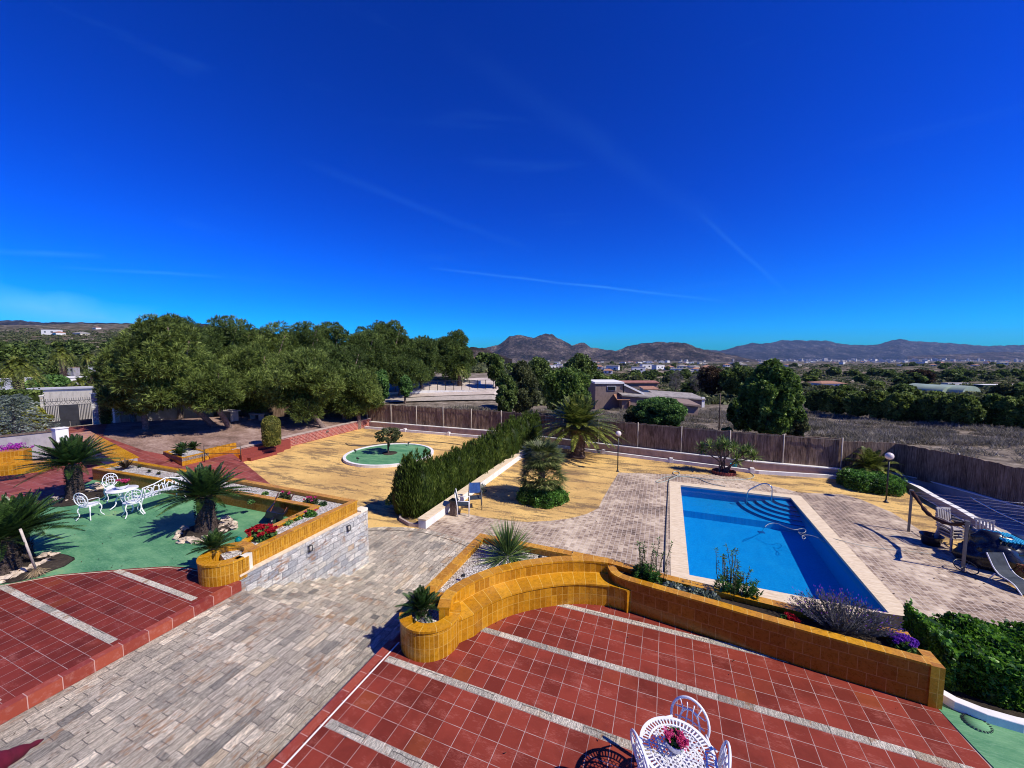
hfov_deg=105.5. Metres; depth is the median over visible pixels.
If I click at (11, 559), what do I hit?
cycad
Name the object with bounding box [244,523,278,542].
flower bush
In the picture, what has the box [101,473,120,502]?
garden chair
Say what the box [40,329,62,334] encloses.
house
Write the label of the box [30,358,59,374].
dark tree
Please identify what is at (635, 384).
farm shed
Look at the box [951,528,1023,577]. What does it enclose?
covered heap
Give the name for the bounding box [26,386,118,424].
building
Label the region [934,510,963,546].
plastic chair
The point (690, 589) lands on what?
grey groundcover
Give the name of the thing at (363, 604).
stone paving
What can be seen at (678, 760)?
bistro table
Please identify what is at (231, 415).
picnic table
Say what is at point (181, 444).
cycad
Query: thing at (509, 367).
tree
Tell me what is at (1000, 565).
sun lounger
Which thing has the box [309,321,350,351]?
pine tree
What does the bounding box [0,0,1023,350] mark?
sky
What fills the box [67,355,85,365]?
tree
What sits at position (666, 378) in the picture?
tree
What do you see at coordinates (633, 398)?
farm shed
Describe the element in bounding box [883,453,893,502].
garden lamp
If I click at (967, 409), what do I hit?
field pine
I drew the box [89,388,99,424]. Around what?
gate pillar
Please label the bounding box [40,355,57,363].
tree
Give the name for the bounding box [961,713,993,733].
manhole cover
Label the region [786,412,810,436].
weedy bush
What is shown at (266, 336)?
pine tree
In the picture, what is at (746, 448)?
yucca tree
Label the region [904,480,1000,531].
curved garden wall
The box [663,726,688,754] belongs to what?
flower bowl
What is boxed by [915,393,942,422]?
field pine
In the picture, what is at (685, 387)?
tree
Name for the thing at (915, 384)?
greenhouse
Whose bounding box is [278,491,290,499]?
flower bush
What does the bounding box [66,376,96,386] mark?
date palm
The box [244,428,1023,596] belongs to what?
dry lawn
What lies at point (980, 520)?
plastic chair
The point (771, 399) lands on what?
broad tree
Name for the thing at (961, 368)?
tree
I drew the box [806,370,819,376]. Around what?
tree
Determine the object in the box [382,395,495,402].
road
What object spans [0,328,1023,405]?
scrub bushes
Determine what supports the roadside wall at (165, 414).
on the ground at (491, 404)
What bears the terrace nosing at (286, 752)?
attached to the terrace at (437, 723)
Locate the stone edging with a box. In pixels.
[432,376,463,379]
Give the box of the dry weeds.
[405,403,1023,462]
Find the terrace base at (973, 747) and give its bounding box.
[946,718,992,767]
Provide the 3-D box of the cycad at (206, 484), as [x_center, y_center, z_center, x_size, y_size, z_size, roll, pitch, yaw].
[-7.927,2.941,10.010,2.225,1.750,1.910,-3,5,-29]
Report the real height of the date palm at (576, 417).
3.915 m
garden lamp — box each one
[616,431,620,471]
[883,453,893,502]
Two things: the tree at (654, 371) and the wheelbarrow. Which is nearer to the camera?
the wheelbarrow
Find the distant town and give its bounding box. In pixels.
[521,358,1022,361]
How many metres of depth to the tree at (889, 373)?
247.60 m
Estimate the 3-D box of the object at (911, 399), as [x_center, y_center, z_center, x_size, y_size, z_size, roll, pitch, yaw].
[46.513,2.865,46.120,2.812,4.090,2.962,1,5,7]
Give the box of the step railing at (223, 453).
[203,446,240,461]
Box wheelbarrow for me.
[264,492,293,523]
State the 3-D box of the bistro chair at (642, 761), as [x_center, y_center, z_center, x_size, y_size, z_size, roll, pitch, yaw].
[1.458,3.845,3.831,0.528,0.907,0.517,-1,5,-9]
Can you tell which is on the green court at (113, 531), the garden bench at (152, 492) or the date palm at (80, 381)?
the garden bench at (152, 492)
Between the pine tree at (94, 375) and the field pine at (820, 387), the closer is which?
the pine tree at (94, 375)
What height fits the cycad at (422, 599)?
0.497 m
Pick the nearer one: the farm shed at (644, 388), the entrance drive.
the entrance drive
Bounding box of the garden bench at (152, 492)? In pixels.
[131,477,185,513]
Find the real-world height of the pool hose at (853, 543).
0.844 m
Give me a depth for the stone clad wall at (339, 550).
9.78 m
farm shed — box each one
[618,380,659,388]
[618,391,666,408]
[639,386,658,391]
[648,390,705,406]
[674,398,700,416]
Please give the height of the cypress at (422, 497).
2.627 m
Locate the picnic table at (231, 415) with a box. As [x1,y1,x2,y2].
[223,409,240,421]
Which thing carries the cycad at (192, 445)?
on the box planter at (196, 455)
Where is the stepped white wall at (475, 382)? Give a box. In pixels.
[454,378,498,388]
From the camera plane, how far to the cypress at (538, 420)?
25.64 m
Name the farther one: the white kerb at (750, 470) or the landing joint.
the white kerb at (750, 470)
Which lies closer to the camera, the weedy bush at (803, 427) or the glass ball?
the glass ball
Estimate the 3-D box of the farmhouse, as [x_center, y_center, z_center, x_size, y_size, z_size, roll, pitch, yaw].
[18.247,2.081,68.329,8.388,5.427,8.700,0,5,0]
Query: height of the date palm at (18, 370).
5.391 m
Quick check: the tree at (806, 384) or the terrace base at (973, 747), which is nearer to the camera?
the terrace base at (973, 747)
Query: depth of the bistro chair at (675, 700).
4.11 m
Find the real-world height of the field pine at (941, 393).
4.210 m
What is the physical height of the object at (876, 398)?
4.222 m
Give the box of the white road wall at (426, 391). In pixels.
[389,380,495,394]
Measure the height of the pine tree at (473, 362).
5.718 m
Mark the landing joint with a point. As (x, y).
(419, 532)
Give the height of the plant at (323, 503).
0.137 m
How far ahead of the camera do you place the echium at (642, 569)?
7.13 m
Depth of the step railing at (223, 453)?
20.14 m
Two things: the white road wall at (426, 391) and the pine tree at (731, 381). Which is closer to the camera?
the white road wall at (426, 391)
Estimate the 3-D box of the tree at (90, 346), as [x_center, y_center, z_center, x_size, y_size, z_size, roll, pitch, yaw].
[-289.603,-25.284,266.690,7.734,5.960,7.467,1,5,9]
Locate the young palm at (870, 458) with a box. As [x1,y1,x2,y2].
[837,446,908,490]
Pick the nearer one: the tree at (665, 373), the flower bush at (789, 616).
the flower bush at (789, 616)
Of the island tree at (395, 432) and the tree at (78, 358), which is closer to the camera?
the island tree at (395, 432)
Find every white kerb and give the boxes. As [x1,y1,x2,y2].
[365,426,836,478]
[943,690,1023,733]
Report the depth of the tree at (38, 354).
150.08 m
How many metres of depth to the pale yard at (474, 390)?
54.17 m
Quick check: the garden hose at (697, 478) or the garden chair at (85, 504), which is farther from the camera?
the garden hose at (697, 478)
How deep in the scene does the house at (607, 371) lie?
484.87 m
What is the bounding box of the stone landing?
[350,527,469,592]
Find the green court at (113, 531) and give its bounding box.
[0,480,287,584]
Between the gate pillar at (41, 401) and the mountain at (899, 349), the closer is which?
the gate pillar at (41, 401)
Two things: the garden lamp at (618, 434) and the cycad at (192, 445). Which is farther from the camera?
the cycad at (192, 445)
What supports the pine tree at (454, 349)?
on the pale yard at (474, 390)
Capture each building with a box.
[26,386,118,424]
[808,381,847,385]
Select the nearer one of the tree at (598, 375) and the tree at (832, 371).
the tree at (598, 375)
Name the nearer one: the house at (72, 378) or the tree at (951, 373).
the house at (72, 378)
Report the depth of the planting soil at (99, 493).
12.13 m
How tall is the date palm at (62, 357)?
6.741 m
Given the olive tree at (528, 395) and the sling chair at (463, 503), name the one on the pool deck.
the sling chair at (463, 503)
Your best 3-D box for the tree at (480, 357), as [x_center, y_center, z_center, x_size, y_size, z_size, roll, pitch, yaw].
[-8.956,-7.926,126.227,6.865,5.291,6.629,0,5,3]
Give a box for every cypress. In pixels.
[97,399,112,423]
[260,415,281,446]
[391,451,422,516]
[401,447,437,518]
[429,455,449,506]
[435,451,460,498]
[449,443,472,489]
[461,441,478,483]
[468,435,488,477]
[480,431,495,470]
[485,426,505,466]
[495,422,514,459]
[505,415,521,453]
[511,414,528,449]
[521,411,537,442]
[524,409,542,439]
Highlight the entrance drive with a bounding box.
[0,424,269,483]
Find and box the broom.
[19,528,50,579]
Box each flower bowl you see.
[114,478,128,489]
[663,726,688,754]
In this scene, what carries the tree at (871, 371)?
on the ground at (491, 404)
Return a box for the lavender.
[785,584,906,637]
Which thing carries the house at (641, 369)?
on the ground at (491, 404)
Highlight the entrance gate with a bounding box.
[45,397,92,427]
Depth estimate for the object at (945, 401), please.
42.63 m
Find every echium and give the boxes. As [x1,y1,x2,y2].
[630,536,672,584]
[713,544,763,600]
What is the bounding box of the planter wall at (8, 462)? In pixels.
[0,448,50,475]
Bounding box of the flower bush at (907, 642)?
[886,632,919,653]
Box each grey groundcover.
[660,581,683,590]
[683,585,706,597]
[694,588,720,600]
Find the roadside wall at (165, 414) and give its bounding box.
[119,404,213,422]
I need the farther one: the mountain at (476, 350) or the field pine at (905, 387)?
the mountain at (476, 350)
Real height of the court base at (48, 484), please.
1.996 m
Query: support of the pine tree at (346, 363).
on the dirt ground at (160, 436)
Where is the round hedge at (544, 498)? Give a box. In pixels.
[516,481,569,508]
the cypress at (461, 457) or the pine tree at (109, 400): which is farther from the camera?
the pine tree at (109, 400)
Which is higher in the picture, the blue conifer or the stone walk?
the blue conifer
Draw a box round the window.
[607,386,615,389]
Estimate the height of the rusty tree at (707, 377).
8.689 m
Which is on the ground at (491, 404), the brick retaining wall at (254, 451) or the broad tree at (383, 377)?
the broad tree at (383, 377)
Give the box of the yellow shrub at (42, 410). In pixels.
[8,406,53,431]
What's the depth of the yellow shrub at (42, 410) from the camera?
21.87 m
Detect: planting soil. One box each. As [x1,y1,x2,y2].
[2,553,74,583]
[45,489,105,506]
[176,520,232,538]
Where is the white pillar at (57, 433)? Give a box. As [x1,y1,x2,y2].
[50,427,68,447]
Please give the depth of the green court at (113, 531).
9.89 m
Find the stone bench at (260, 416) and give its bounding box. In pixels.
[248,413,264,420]
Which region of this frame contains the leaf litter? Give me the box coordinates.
[14,434,1004,759]
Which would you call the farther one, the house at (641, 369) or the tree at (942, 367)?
the tree at (942, 367)
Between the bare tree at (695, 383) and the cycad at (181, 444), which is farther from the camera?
the bare tree at (695, 383)
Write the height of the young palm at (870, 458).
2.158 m
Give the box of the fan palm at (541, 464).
[512,435,568,490]
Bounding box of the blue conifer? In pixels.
[0,393,60,434]
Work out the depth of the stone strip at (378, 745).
5.04 m
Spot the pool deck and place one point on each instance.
(634, 497)
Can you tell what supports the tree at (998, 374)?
on the ground at (491, 404)
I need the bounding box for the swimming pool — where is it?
[681,487,883,611]
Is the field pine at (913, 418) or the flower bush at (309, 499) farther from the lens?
the field pine at (913, 418)
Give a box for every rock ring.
[0,551,60,583]
[51,482,105,500]
[172,516,237,543]
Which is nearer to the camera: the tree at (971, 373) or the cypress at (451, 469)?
the cypress at (451, 469)
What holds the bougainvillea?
on the planter wall at (8, 462)
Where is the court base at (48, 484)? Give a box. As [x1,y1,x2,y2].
[0,468,92,503]
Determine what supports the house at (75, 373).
on the ground at (491, 404)
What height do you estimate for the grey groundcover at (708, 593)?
0.174 m
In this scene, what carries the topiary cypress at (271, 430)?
on the dirt ground at (160, 436)
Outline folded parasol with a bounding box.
[0,739,43,767]
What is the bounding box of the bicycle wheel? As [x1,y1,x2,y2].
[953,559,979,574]
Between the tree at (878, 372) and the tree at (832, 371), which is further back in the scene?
the tree at (832, 371)
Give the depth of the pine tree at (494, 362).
53.69 m
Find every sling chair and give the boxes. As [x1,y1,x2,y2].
[454,489,469,516]
[468,482,481,509]
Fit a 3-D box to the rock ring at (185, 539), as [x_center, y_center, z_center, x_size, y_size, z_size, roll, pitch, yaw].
[-7.842,3.767,10.007,1.303,0.239,1.322,4,6,40]
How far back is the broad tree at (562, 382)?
51.63 m
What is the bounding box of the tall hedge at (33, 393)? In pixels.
[0,388,46,427]
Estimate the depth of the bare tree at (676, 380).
128.77 m
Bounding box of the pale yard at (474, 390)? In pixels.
[387,378,497,398]
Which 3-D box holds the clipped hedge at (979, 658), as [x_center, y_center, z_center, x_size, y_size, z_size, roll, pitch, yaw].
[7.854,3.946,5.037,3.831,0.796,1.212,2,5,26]
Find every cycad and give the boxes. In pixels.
[0,487,84,559]
[0,492,82,575]
[9,434,129,498]
[144,461,256,532]
[169,446,187,455]
[170,441,189,450]
[185,528,237,555]
[186,441,201,449]
[395,584,440,622]
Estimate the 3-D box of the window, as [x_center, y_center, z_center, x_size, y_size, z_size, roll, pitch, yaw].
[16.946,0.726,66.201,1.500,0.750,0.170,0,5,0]
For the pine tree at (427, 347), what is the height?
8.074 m
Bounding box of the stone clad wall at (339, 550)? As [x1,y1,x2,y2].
[239,506,368,591]
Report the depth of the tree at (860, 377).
202.74 m
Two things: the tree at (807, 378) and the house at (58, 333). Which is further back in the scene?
the house at (58, 333)
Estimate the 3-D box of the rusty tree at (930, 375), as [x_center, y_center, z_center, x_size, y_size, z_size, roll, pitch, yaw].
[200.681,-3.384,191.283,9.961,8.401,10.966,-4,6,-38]
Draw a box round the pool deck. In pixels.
[419,472,1023,626]
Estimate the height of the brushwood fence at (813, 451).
1.870 m
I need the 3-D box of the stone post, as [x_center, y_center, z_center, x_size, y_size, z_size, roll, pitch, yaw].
[-2.194,4.650,14.670,0.280,0.605,0.280,2,5,22]
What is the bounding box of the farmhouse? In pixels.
[588,379,643,409]
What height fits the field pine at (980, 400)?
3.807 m
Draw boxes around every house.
[0,377,30,389]
[25,376,86,383]
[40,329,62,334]
[52,331,65,334]
[67,367,79,375]
[72,332,89,334]
[603,369,612,373]
[606,366,619,369]
[631,367,644,372]
[640,364,651,368]
[652,365,664,369]
[670,368,685,370]
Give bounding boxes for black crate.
[919,531,944,546]
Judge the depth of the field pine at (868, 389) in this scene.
75.63 m
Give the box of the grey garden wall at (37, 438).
[0,430,52,458]
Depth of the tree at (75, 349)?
226.32 m
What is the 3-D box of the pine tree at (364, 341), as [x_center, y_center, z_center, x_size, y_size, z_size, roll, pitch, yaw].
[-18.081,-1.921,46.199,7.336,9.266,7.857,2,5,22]
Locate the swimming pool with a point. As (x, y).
(778, 558)
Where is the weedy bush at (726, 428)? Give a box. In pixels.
[721,427,732,430]
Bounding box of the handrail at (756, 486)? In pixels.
[746,483,772,503]
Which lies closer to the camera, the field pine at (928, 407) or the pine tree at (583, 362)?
the field pine at (928, 407)
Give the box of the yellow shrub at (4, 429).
[0,407,35,434]
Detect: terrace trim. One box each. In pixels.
[1,567,196,585]
[282,642,399,767]
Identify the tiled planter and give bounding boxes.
[92,460,357,586]
[399,533,945,709]
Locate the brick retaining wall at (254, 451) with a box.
[231,418,370,461]
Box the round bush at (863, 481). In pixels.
[836,467,907,496]
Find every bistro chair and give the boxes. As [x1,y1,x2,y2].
[630,728,672,767]
[656,695,710,767]
[682,737,731,767]
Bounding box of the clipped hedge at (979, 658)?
[901,598,1023,712]
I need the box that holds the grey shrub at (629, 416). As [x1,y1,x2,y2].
[622,405,639,422]
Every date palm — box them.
[0,355,54,389]
[43,346,82,375]
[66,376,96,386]
[77,353,94,384]
[451,364,470,385]
[527,391,626,458]
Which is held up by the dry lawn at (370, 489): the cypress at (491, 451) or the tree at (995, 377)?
the cypress at (491, 451)
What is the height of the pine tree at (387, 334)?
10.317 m
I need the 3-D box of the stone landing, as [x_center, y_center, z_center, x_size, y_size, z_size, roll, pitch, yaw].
[-3.152,5.233,11.734,6.600,0.108,3.435,2,5,22]
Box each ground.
[0,324,1023,467]
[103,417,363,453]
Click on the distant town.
(887, 360)
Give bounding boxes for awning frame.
[907,489,1023,571]
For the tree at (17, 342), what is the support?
on the ground at (491, 404)
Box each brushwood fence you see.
[213,400,367,417]
[367,404,843,468]
[842,441,1023,506]
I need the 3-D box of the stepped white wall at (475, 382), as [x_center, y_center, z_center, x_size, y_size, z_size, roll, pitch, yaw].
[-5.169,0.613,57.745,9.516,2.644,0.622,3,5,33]
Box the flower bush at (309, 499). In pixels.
[303,496,318,503]
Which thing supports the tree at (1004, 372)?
on the ground at (491, 404)
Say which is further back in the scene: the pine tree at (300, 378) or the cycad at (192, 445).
the pine tree at (300, 378)
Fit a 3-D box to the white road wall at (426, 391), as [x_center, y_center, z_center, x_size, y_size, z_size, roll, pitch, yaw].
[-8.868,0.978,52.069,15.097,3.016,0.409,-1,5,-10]
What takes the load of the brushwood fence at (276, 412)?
on the dirt ground at (160, 436)
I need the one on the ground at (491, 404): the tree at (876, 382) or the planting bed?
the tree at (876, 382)
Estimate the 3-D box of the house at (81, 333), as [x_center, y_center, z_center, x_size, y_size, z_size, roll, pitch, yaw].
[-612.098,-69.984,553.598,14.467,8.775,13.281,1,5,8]
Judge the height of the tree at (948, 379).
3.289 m
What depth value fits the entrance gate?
24.46 m
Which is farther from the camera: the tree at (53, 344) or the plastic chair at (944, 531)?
the tree at (53, 344)
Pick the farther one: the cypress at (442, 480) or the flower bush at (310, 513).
the cypress at (442, 480)
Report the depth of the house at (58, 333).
535.17 m
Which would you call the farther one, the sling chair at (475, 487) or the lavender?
the sling chair at (475, 487)
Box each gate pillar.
[39,390,44,409]
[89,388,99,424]
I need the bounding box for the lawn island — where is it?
[343,443,433,467]
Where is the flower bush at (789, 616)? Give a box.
[779,611,800,622]
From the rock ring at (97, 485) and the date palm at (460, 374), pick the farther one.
the date palm at (460, 374)
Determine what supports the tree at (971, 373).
on the ground at (491, 404)
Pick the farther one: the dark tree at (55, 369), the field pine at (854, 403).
the dark tree at (55, 369)
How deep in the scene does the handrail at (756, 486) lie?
16.53 m
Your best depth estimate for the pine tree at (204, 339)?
29.20 m
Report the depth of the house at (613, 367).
528.17 m
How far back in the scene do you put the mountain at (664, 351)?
4024.29 m
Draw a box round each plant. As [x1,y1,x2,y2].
[247,499,254,504]
[283,519,293,525]
[318,501,326,506]
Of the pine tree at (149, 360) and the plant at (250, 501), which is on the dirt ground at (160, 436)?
the pine tree at (149, 360)
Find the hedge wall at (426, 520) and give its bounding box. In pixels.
[399,448,529,528]
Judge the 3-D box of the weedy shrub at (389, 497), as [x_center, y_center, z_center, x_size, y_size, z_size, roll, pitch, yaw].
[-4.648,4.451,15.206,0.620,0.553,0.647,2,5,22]
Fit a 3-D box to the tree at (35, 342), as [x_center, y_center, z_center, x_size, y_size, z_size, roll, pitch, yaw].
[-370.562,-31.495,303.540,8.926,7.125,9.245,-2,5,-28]
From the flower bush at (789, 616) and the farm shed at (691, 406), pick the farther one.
the farm shed at (691, 406)
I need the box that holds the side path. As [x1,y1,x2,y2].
[923,487,1023,534]
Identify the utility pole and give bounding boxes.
[718,393,720,429]
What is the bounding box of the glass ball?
[234,536,241,541]
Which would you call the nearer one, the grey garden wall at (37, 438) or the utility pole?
the grey garden wall at (37, 438)
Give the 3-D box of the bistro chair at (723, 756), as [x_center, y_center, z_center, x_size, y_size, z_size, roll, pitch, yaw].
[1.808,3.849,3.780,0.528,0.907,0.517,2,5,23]
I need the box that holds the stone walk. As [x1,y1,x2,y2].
[0,590,391,767]
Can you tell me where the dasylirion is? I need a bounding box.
[469,516,539,567]
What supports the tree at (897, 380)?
on the ground at (491, 404)
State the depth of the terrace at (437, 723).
5.06 m
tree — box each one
[0,342,39,377]
[11,341,24,345]
[24,374,76,388]
[29,339,45,345]
[29,350,47,358]
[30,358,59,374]
[31,344,54,351]
[38,348,51,352]
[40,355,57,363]
[49,341,64,348]
[63,339,84,347]
[65,344,90,355]
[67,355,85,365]
[81,343,95,349]
[82,350,136,421]
[90,312,217,427]
[94,381,172,430]
[99,341,111,346]
[107,337,118,342]
[145,313,222,418]
[164,362,245,427]
[201,314,260,357]
[209,342,277,416]
[233,320,299,359]
[239,346,345,432]
[272,320,331,357]
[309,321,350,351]
[318,344,380,419]
[330,368,384,428]
[344,329,393,376]
[355,319,422,386]
[374,369,389,404]
[374,427,402,452]
[387,352,432,395]
[391,335,444,388]
[398,375,412,403]
[435,329,473,382]
[464,350,476,367]
[474,352,489,362]
[486,353,504,388]
[494,371,518,411]
[505,359,540,412]
[506,363,514,371]
[528,356,551,389]
[541,366,591,413]
[563,352,597,390]
[593,371,605,379]
[610,374,619,379]
[625,373,644,379]
[628,375,642,379]
[631,396,687,426]
[645,373,655,379]
[648,369,658,375]
[662,371,670,376]
[662,375,674,382]
[669,370,683,391]
[680,372,691,379]
[680,382,701,393]
[689,374,698,393]
[691,434,763,476]
[696,365,722,394]
[718,364,754,395]
[726,397,751,431]
[735,358,807,434]
[801,374,818,381]
[802,382,811,387]
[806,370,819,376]
[825,366,841,375]
[847,369,860,375]
[852,373,869,382]
[865,369,877,375]
[866,380,885,387]
[874,369,886,375]
[880,370,898,378]
[890,376,907,383]
[903,372,928,383]
[905,369,935,383]
[908,362,917,365]
[937,365,947,368]
[940,370,963,378]
[942,377,952,381]
[952,375,971,382]
[954,367,966,371]
[962,370,978,377]
[975,370,985,374]
[983,375,1001,380]
[987,373,1003,377]
[993,369,1011,376]
[996,364,1005,367]
[1010,369,1023,376]
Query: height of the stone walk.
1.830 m
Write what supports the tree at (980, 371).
on the ground at (491, 404)
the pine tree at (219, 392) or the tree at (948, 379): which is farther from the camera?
the tree at (948, 379)
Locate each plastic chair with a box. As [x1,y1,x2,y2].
[934,507,964,543]
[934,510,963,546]
[935,512,964,549]
[935,515,963,551]
[973,517,997,531]
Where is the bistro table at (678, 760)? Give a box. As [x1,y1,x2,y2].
[640,716,717,767]
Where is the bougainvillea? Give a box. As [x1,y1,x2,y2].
[0,442,33,450]
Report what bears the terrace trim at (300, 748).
on the terrace at (437, 723)
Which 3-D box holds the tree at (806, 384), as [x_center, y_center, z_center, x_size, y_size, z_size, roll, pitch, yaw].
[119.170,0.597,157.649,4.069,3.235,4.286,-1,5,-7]
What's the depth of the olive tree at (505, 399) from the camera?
36.50 m
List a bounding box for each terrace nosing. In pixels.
[0,581,241,724]
[266,640,395,767]
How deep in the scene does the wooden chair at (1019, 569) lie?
10.47 m
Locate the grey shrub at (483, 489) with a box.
[480,483,486,493]
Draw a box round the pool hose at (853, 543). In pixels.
[761,523,959,561]
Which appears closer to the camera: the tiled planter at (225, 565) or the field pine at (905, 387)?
the tiled planter at (225, 565)
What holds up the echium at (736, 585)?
on the tiled planter at (476, 599)
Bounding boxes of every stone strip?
[0,569,197,700]
[325,604,973,767]
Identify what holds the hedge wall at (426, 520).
on the dry lawn at (370, 489)
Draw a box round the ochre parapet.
[70,431,138,463]
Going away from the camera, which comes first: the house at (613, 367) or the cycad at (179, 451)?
the cycad at (179, 451)
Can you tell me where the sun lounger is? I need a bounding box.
[986,552,1023,595]
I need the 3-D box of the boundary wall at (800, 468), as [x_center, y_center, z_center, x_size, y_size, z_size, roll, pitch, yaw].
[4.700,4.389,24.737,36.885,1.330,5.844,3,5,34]
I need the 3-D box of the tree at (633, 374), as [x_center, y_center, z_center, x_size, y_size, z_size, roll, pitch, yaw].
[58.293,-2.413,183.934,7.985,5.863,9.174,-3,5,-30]
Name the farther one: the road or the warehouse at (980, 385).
the warehouse at (980, 385)
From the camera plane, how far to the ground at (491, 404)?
348.68 m
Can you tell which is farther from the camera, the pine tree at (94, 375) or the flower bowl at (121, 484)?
the pine tree at (94, 375)
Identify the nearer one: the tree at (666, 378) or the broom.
the broom
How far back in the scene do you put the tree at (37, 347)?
235.45 m
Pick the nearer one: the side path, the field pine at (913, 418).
the side path
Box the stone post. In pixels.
[449,498,458,516]
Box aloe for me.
[112,459,136,469]
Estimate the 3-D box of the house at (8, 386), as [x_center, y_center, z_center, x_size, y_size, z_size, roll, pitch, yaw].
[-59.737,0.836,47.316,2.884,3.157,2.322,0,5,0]
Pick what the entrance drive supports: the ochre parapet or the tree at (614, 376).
the ochre parapet
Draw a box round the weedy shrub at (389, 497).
[385,492,392,505]
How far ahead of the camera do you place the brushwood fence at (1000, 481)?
16.82 m
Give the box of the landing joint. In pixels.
[369,530,466,546]
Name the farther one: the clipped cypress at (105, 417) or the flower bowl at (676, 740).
the clipped cypress at (105, 417)
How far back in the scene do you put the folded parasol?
3.06 m
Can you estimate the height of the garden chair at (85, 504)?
0.816 m
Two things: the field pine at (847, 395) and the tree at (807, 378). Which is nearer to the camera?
the field pine at (847, 395)
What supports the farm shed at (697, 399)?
on the ground at (491, 404)
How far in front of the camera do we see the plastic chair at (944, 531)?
12.11 m
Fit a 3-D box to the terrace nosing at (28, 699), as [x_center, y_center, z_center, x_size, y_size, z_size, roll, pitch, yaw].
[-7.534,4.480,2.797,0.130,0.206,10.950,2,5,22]
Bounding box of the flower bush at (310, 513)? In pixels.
[302,509,317,517]
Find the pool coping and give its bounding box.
[669,481,904,616]
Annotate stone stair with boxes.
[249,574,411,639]
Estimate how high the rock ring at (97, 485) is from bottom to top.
0.200 m
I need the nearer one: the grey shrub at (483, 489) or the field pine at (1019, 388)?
the grey shrub at (483, 489)
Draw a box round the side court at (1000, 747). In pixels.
[939,703,1023,767]
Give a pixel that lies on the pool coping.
(884, 597)
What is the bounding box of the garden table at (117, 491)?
[105,485,138,509]
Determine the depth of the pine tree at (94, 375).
25.03 m
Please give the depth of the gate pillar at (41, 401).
23.61 m
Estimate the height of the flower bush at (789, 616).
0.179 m
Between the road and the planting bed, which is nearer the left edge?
the road
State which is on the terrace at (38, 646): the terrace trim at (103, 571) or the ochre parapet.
the terrace trim at (103, 571)
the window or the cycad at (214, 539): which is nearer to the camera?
the cycad at (214, 539)
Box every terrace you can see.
[0,566,228,704]
[279,604,990,767]
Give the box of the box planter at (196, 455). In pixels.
[163,443,239,465]
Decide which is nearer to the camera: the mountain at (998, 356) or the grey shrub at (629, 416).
the grey shrub at (629, 416)
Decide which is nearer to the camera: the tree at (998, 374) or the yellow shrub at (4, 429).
the yellow shrub at (4, 429)
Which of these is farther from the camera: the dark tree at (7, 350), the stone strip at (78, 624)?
the dark tree at (7, 350)
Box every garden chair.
[73,493,104,520]
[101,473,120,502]
[120,489,143,518]
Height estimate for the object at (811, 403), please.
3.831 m
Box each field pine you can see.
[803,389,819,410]
[805,384,835,392]
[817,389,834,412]
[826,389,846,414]
[830,384,857,392]
[841,390,867,417]
[841,391,855,411]
[863,385,884,394]
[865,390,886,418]
[879,392,912,422]
[886,383,924,396]
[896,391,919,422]
[909,396,921,421]
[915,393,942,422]
[927,390,947,420]
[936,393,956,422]
[944,393,987,425]
[973,395,983,424]
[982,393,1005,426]
[985,382,1014,396]
[993,395,1023,427]
[1006,382,1023,397]
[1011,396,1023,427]
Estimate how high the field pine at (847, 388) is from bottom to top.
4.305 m
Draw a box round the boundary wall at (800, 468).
[369,421,1023,516]
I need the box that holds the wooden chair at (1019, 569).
[1014,564,1023,573]
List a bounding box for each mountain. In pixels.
[0,320,234,332]
[469,347,511,363]
[485,334,612,361]
[590,342,757,361]
[709,339,1023,359]
[907,352,1023,360]
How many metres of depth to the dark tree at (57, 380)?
41.73 m
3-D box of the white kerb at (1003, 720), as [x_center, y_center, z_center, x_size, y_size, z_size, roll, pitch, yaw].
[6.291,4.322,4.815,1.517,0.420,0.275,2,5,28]
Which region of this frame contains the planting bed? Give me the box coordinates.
[868,611,1023,717]
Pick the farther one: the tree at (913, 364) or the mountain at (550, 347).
the mountain at (550, 347)
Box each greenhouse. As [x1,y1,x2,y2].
[909,383,935,385]
[917,384,950,392]
[940,384,980,392]
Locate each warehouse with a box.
[941,382,967,384]
[974,384,1012,387]
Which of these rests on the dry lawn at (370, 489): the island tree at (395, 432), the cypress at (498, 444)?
the cypress at (498, 444)
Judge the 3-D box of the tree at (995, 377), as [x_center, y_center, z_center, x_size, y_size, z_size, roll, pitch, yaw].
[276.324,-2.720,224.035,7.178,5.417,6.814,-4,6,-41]
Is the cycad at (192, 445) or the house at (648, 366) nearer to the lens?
the cycad at (192, 445)
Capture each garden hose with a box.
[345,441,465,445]
[656,467,753,486]
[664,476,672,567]

